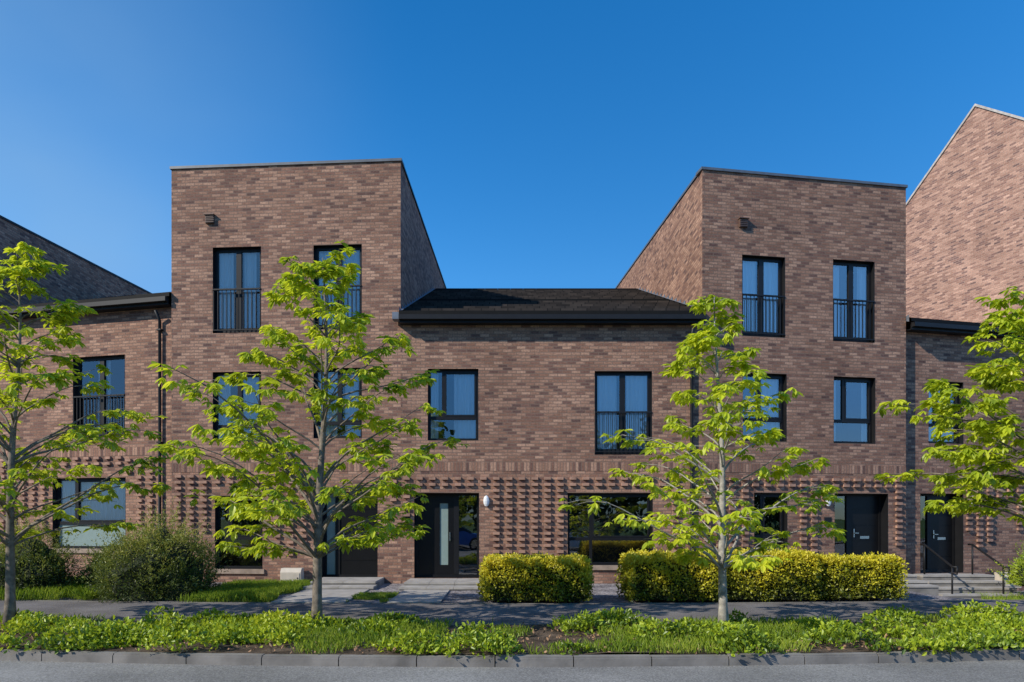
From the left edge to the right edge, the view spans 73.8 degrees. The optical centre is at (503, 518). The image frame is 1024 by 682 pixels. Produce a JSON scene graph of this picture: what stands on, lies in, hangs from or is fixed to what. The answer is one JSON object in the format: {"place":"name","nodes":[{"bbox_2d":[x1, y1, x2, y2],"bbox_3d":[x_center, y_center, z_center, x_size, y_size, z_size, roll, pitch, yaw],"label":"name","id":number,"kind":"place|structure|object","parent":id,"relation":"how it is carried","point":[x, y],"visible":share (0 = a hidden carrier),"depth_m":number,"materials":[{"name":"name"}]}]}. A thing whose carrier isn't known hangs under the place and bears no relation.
{"place":"outdoors","nodes":[
{"label":"outdoors","id":0,"kind":"place"},
{"bbox_2d":[303,577,383,589],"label":"door steps","id":1,"kind":"structure","parent":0,"point":[371,583],"depth_m":15.70,"materials":[{"name":"concrete"}]},
{"bbox_2d":[346,591,398,602],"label":"lawn grass","id":2,"kind":"structure","parent":0,"point":[381,595],"depth_m":13.58,"materials":[{"name":"green plant"}]},
{"bbox_2d":[387,590,449,602],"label":"garden path","id":3,"kind":"structure","parent":0,"point":[420,596],"depth_m":13.78,"materials":[{"name":"grey concrete"}]},
{"bbox_2d":[3,647,1009,666],"bbox_3d":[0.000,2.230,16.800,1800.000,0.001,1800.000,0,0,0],"label":"ground","id":4,"kind":"structure","parent":0,"point":[495,656],"depth_m":11.26,"materials":[{"name":"grey concrete"}]},
{"bbox_2d":[0,215,150,305],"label":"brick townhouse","id":5,"kind":"structure","parent":4,"relation":"on","point":[82,278],"depth_m":24.36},
{"bbox_2d":[0,292,170,576],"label":"brick townhouse","id":6,"kind":"structure","parent":4,"relation":"on","point":[126,341],"depth_m":17.98,"materials":[{"name":"brown brick"}]},
{"bbox_2d":[56,356,124,548],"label":"window frames","id":7,"kind":"structure","parent":6,"relation":"in","point":[102,360],"depth_m":18.15,"materials":[{"name":"black metal"}]},
{"bbox_2d":[170,158,445,583],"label":"brick townhouse","id":8,"kind":"structure","parent":4,"relation":"on","point":[238,231],"depth_m":17.07,"materials":[{"name":"brown brick"}]},
{"bbox_2d":[215,246,376,576],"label":"window frames","id":9,"kind":"structure","parent":8,"relation":"in","point":[239,252],"depth_m":17.19,"materials":[{"name":"black metal"}]},
{"bbox_2d":[340,498,376,574],"bbox_3d":[-3.640,0.410,17.167,0.964,2.003,0.058,0,0,4],"label":"door leaf","id":10,"kind":"structure","parent":8,"relation":"in","point":[360,561],"depth_m":17.15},
{"bbox_2d":[392,288,705,583],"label":"brick townhouse","id":11,"kind":"structure","parent":4,"relation":"on","point":[534,394],"depth_m":16.80,"materials":[{"name":"brown brick"}]},
{"bbox_2d":[418,496,453,573],"bbox_3d":[-1.696,0.417,17.095,0.896,1.973,0.050,0,0,0],"label":"door leaf","id":12,"kind":"structure","parent":11,"relation":"in","point":[429,545],"depth_m":17.07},
{"bbox_2d":[416,370,651,576],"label":"window frames","id":13,"kind":"structure","parent":11,"relation":"in","point":[621,375],"depth_m":16.92,"materials":[{"name":"black metal"}]},
{"bbox_2d":[615,166,907,571],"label":"brick townhouse","id":14,"kind":"structure","parent":4,"relation":"on","point":[808,273],"depth_m":17.35,"materials":[{"name":"brown brick"}]},
{"bbox_2d":[742,257,880,554],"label":"window frames","id":15,"kind":"structure","parent":14,"relation":"in","point":[760,261],"depth_m":17.56,"materials":[{"name":"black metal"}]},
{"bbox_2d":[851,496,877,555],"bbox_3d":[9.423,0.377,17.845,0.822,1.907,0.058,0,0,-9],"label":"door leaf","id":16,"kind":"structure","parent":14,"relation":"in","point":[864,509],"depth_m":17.82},
{"bbox_2d":[906,107,1023,323],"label":"brick wall","id":17,"kind":"structure","parent":4,"relation":"on","point":[965,227],"depth_m":26.19,"materials":[{"name":"brick"}]},
{"bbox_2d":[906,104,1023,205],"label":"verge coping","id":18,"kind":"object","parent":17,"relation":"on","point":[954,135],"visible":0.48,"depth_m":26.63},
{"bbox_2d":[906,315,1023,590],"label":"brick townhouse","id":19,"kind":"structure","parent":4,"relation":"on","point":[936,349],"depth_m":18.30,"materials":[{"name":"brown brick"}]},
{"bbox_2d":[920,382,958,571],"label":"window frames","id":20,"kind":"structure","parent":19,"relation":"in","point":[927,496],"depth_m":18.34,"materials":[{"name":"black metal"}]},
{"bbox_2d":[931,496,952,569],"bbox_3d":[11.830,0.390,18.463,0.729,1.978,0.058,0,0,-13],"label":"door leaf","id":21,"kind":"structure","parent":19,"relation":"in","point":[942,524],"depth_m":18.45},
{"bbox_2d":[0,660,1023,681],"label":"road","id":22,"kind":"structure","parent":0,"point":[957,671],"depth_m":7.48,"materials":[{"name":"grey asphalt"}]},
{"bbox_2d":[67,620,870,624],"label":"kerb","id":23,"kind":"structure","parent":22,"relation":"on","point":[499,624],"depth_m":10.22,"materials":[{"name":"concrete"}]},
{"bbox_2d":[0,648,1023,666],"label":"kerb","id":24,"kind":"structure","parent":22,"relation":"on","point":[648,660],"depth_m":7.91,"materials":[{"name":"concrete"}]},
{"bbox_2d":[0,600,1023,603],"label":"kerb","id":25,"kind":"structure","parent":22,"relation":"on","point":[520,603],"depth_m":12.91,"materials":[{"name":"concrete"}]},
{"bbox_2d":[0,601,1023,623],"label":"pavement","id":26,"kind":"structure","parent":0,"point":[527,613],"depth_m":11.98,"materials":[{"name":"concrete"}]},
{"bbox_2d":[0,620,1023,655],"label":"planting bed","id":27,"kind":"object","parent":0,"point":[543,640],"visible":0.14,"depth_m":8.35,"materials":[{"name":"green plant"}]},
{"bbox_2d":[0,241,170,623],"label":"street tree","id":28,"kind":"object","parent":27,"relation":"on","point":[19,273],"visible":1,"depth_m":10.23,"materials":[{"name":"green plant"}]},
{"bbox_2d":[147,240,469,621],"bbox_3d":[-2.645,-1.082,9.526,4.291,5.467,4.577,0,0,0],"label":"street tree","id":29,"kind":"object","parent":27,"relation":"on","point":[318,493],"visible":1,"depth_m":9.41,"materials":[{"name":"green plant"}]},
{"bbox_2d":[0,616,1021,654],"bbox_3d":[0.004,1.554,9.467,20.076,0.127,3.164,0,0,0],"label":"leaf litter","id":30,"kind":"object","parent":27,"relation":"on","point":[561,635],"visible":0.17,"depth_m":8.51,"materials":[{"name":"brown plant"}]},
{"bbox_2d":[0,599,1023,659],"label":"ground cover plants","id":31,"kind":"object","parent":27,"relation":"on","point":[983,627],"visible":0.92,"depth_m":8.71,"materials":[{"name":"green plant"}]},
{"bbox_2d":[0,611,1023,654],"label":"verge grass","id":32,"kind":"structure","parent":27,"relation":"on","point":[337,639],"depth_m":8.68,"materials":[{"name":"green plant"}]},
{"bbox_2d":[557,294,847,621],"bbox_3d":[2.860,-0.799,9.665,4.347,4.904,2.969,0,0,-39],"label":"street tree","id":33,"kind":"object","parent":27,"relation":"on","point":[706,338],"visible":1,"depth_m":9.50,"materials":[{"name":"green plant"}]},
{"bbox_2d":[873,286,1023,526],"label":"street tree","id":34,"kind":"object","parent":27,"relation":"on","point":[1003,380],"visible":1,"depth_m":9.93,"materials":[{"name":"green plant"}]},
{"bbox_2d":[0,582,1023,603],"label":"front garden gravel","id":35,"kind":"structure","parent":0,"point":[604,593],"depth_m":13.51,"materials":[{"name":"grey gravel"}]},
{"bbox_2d":[0,500,90,598],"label":"shrub","id":36,"kind":"object","parent":35,"relation":"on","point":[40,563],"visible":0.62,"depth_m":13.92,"materials":[{"name":"green plant"}]},
{"bbox_2d":[0,575,104,600],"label":"lawn grass","id":37,"kind":"structure","parent":35,"relation":"on","point":[60,592],"depth_m":13.37,"materials":[{"name":"green plant"}]},
{"bbox_2d":[67,540,123,585],"bbox_3d":[-8.625,1.030,14.908,1.787,1.195,1.802,0,0,-24],"label":"shrub","id":38,"kind":"object","parent":35,"relation":"on","point":[86,574],"visible":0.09,"depth_m":14.53,"materials":[{"name":"green plant"}]},
{"bbox_2d":[73,496,235,602],"bbox_3d":[-7.169,0.582,13.905,3.080,2.116,2.788,0,0,0],"label":"shrub","id":39,"kind":"object","parent":35,"relation":"on","point":[161,563],"visible":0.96,"depth_m":13.37,"materials":[{"name":"green plant"}]},
{"bbox_2d":[176,578,312,601],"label":"lawn grass","id":40,"kind":"structure","parent":35,"relation":"on","point":[254,590],"depth_m":13.70,"materials":[{"name":"green plant"}]},
{"bbox_2d":[280,568,303,580],"bbox_3d":[-5.200,1.410,16.750,0.500,0.380,0.300,0,0,0],"label":"gas meter box","id":41,"kind":"object","parent":35,"relation":"on","point":[291,573],"visible":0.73,"depth_m":16.62,"materials":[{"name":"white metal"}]},
{"bbox_2d":[281,573,298,580],"bbox_3d":[-5.200,1.447,16.613,0.440,0.226,0.011,0,0,0],"label":"door","id":42,"kind":"structure","parent":41,"relation":"in","point":[285,576],"depth_m":16.61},
{"bbox_2d":[271,589,368,602],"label":"garden path","id":43,"kind":"structure","parent":35,"relation":"on","point":[332,596],"depth_m":13.78,"materials":[{"name":"grey concrete"}]},
{"bbox_2d":[399,578,479,590],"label":"door steps","id":44,"kind":"structure","parent":35,"relation":"on","point":[460,584],"depth_m":15.67,"materials":[{"name":"concrete"}]},
{"bbox_2d":[476,551,594,602],"bbox_3d":[0.617,1.112,13.246,2.332,0.988,1.272,0,0,0],"label":"hedge","id":45,"kind":"object","parent":35,"relation":"on","point":[528,577],"visible":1,"depth_m":12.84,"materials":[{"name":"green plant"}]},
{"bbox_2d":[614,547,727,602],"bbox_3d":[3.263,1.083,13.328,2.107,1.030,1.288,0,0,0],"label":"hedge","id":46,"kind":"object","parent":35,"relation":"on","point":[645,575],"visible":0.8,"depth_m":12.93,"materials":[{"name":"green plant"}]},
{"bbox_2d":[716,546,822,601],"bbox_3d":[5.065,1.063,13.421,2.121,1.092,1.233,0,0,0],"label":"hedge","id":47,"kind":"object","parent":35,"relation":"on","point":[797,578],"visible":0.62,"depth_m":13.01,"materials":[{"name":"green plant"}]},
{"bbox_2d":[811,551,909,600],"bbox_3d":[6.851,1.125,13.547,1.992,0.972,1.240,0,0,0],"label":"hedge","id":48,"kind":"object","parent":35,"relation":"on","point":[863,577],"visible":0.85,"depth_m":13.13,"materials":[{"name":"green plant"}]},
{"bbox_2d":[897,573,938,595],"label":"door steps","id":49,"kind":"structure","parent":35,"relation":"on","point":[914,584],"depth_m":15.65,"materials":[{"name":"concrete"}]},
{"bbox_2d":[915,573,1023,599],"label":"door steps","id":50,"kind":"structure","parent":35,"relation":"on","point":[969,583],"depth_m":17.16,"materials":[{"name":"concrete"}]},
{"bbox_2d":[920,543,957,593],"bbox_3d":[10.950,1.352,17.176,0.052,1.396,1.448,0,0,0],"label":"handrail","id":51,"kind":"object","parent":50,"relation":"attached to","point":[940,557],"visible":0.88,"depth_m":17.02,"materials":[{"name":"black metal"}]},
{"bbox_2d":[968,543,1009,593],"bbox_3d":[12.200,1.352,17.176,0.052,1.396,1.448,0,0,0],"label":"handrail","id":52,"kind":"object","parent":50,"relation":"on","point":[984,553],"visible":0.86,"depth_m":17.09,"materials":[{"name":"black metal"}]},
{"bbox_2d":[988,540,1023,585],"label":"shrub","id":53,"kind":"object","parent":35,"relation":"on","point":[1016,578],"visible":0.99,"depth_m":16.31,"materials":[{"name":"green plant"}]},
{"bbox_2d":[994,572,1020,587],"bbox_3d":[13.200,1.610,17.850,0.500,0.380,0.300,0,0,0],"label":"gas meter box","id":54,"kind":"object","parent":35,"relation":"on","point":[997,576],"visible":0.19,"depth_m":17.73,"materials":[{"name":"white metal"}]},
{"bbox_2d":[0,0,1023,292],"label":"sky","id":55,"kind":"structure","parent":0,"point":[539,143],"materials":[{"name":"blue"}]},
{"bbox_2d":[962,591,1023,599],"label":"lawn grass","id":56,"kind":"structure","parent":0,"point":[993,597],"depth_m":16.18,"materials":[{"name":"green plant"}]}
]}

